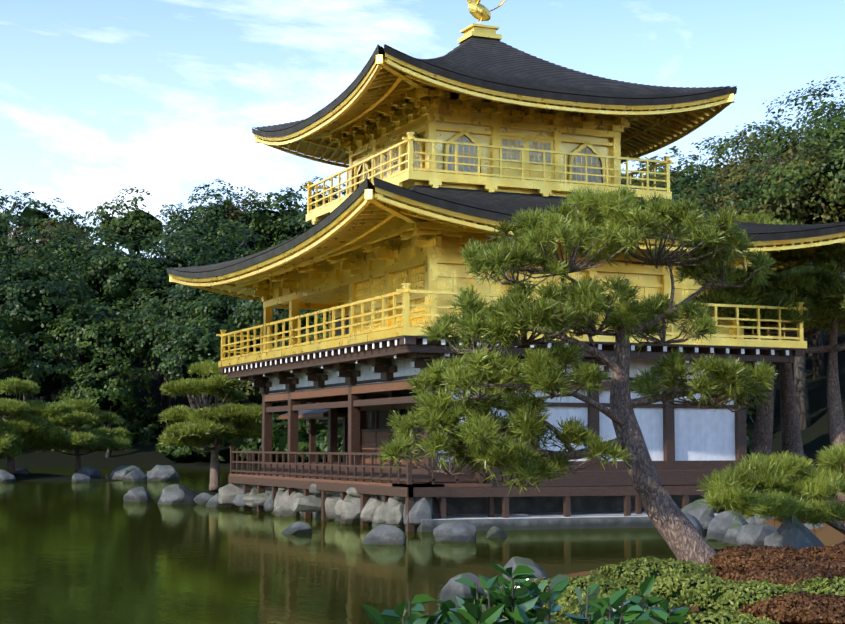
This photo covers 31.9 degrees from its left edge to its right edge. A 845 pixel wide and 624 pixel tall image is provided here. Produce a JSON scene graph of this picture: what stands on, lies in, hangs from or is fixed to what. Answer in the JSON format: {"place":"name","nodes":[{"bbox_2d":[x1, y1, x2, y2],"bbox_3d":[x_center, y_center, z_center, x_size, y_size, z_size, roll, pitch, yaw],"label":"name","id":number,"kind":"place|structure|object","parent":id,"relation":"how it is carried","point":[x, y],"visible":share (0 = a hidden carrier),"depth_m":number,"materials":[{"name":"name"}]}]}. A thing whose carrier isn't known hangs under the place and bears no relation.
{"place":"outdoors","nodes":[
{"label":"outdoors","id":0,"kind":"place"},
{"bbox_2d":[0,467,737,623],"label":"pond water","id":1,"kind":"structure","parent":0,"point":[95,552],"depth_m":23.60,"materials":[{"name":"green liquid"}]},
{"bbox_2d":[0,257,844,623],"bbox_3d":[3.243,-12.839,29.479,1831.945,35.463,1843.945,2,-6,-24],"label":"ground","id":2,"kind":"structure","parent":0,"point":[814,435],"depth_m":118.17,"materials":[{"name":"brown soil"}]},
{"bbox_2d":[0,377,132,460],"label":"pine needles","id":3,"kind":"object","parent":2,"relation":"on","point":[35,423],"visible":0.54,"depth_m":78.85,"materials":[{"name":"green plant"}]},
{"bbox_2d":[0,465,824,605],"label":"shore rocks","id":4,"kind":"object","parent":2,"relation":"on","point":[387,520],"visible":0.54,"depth_m":31.10,"materials":[{"name":"grey stone"}]},
{"bbox_2d":[2,146,829,265],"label":"forest leaves","id":5,"kind":"object","parent":2,"relation":"on","point":[230,209],"visible":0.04,"depth_m":172.16,"materials":[{"name":"green plant"}]},
{"bbox_2d":[0,76,844,463],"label":"forest crowns","id":6,"kind":"object","parent":2,"relation":"on","point":[48,385],"visible":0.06,"depth_m":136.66,"materials":[{"name":"green plant"}]},
{"bbox_2d":[0,254,844,534],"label":"tree trunks","id":7,"kind":"object","parent":2,"relation":"on","point":[791,439],"visible":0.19,"depth_m":37.59,"materials":[{"name":"brown plant"}]},
{"bbox_2d":[0,165,844,457],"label":"forest trunks","id":8,"kind":"object","parent":2,"relation":"on","point":[800,379],"depth_m":124.98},
{"bbox_2d":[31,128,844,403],"bbox_3d":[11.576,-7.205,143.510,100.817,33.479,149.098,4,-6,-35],"label":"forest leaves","id":9,"kind":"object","parent":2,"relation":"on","point":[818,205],"visible":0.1,"depth_m":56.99,"materials":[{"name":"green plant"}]},
{"bbox_2d":[156,210,844,534],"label":"pine needles","id":10,"kind":"object","parent":2,"relation":"on","point":[816,289],"visible":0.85,"depth_m":35.51,"materials":[{"name":"green plant"}]},
{"bbox_2d":[167,0,844,531],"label":"golden pavilion","id":11,"kind":"structure","parent":2,"relation":"on","point":[481,130],"depth_m":35.93,"materials":[{"name":"gold metal"}]},
{"bbox_2d":[402,575,680,623],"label":"shrub stems","id":12,"kind":"object","parent":2,"relation":"on","point":[511,608],"visible":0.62,"depth_m":5.81,"materials":[{"name":"green plant"}]},
{"bbox_2d":[362,563,690,623],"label":"camellia leaves","id":13,"kind":"object","parent":12,"relation":"attached to","point":[528,595],"visible":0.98,"depth_m":5.77,"materials":[{"name":"green plant"}]},
{"bbox_2d":[400,486,749,531],"bbox_3d":[3.947,4.628,33.424,9.321,1.780,3.300,2,-6,-24],"label":"stone foundation","id":14,"kind":"object","parent":2,"relation":"on","point":[567,518],"visible":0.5,"depth_m":31.99,"materials":[{"name":"grey stone"}]},
{"bbox_2d":[378,183,778,563],"bbox_3d":[1.804,0.914,17.459,5.121,4.869,2.922,2,-6,-24],"label":"pine","id":15,"kind":"object","parent":2,"relation":"on","point":[621,209],"depth_m":17.01,"materials":[{"name":"green plant"}]},
{"bbox_2d":[487,556,844,623],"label":"azalea leaves","id":16,"kind":"object","parent":2,"relation":"on","point":[665,578],"visible":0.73,"depth_m":12.58,"materials":[{"name":"green plant"}]},
{"bbox_2d":[543,549,844,623],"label":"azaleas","id":17,"kind":"object","parent":2,"relation":"on","point":[694,585],"visible":0.1,"depth_m":12.49,"materials":[{"name":"plant"}]},
{"bbox_2d":[705,544,844,623],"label":"ground cover","id":18,"kind":"object","parent":2,"relation":"on","point":[807,556],"visible":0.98,"depth_m":13.90,"materials":[{"name":"brown plant"}]},
{"bbox_2d":[0,0,844,257],"label":"sky","id":19,"kind":"structure","parent":0,"point":[99,99],"materials":[{"name":"blue"}]}
]}

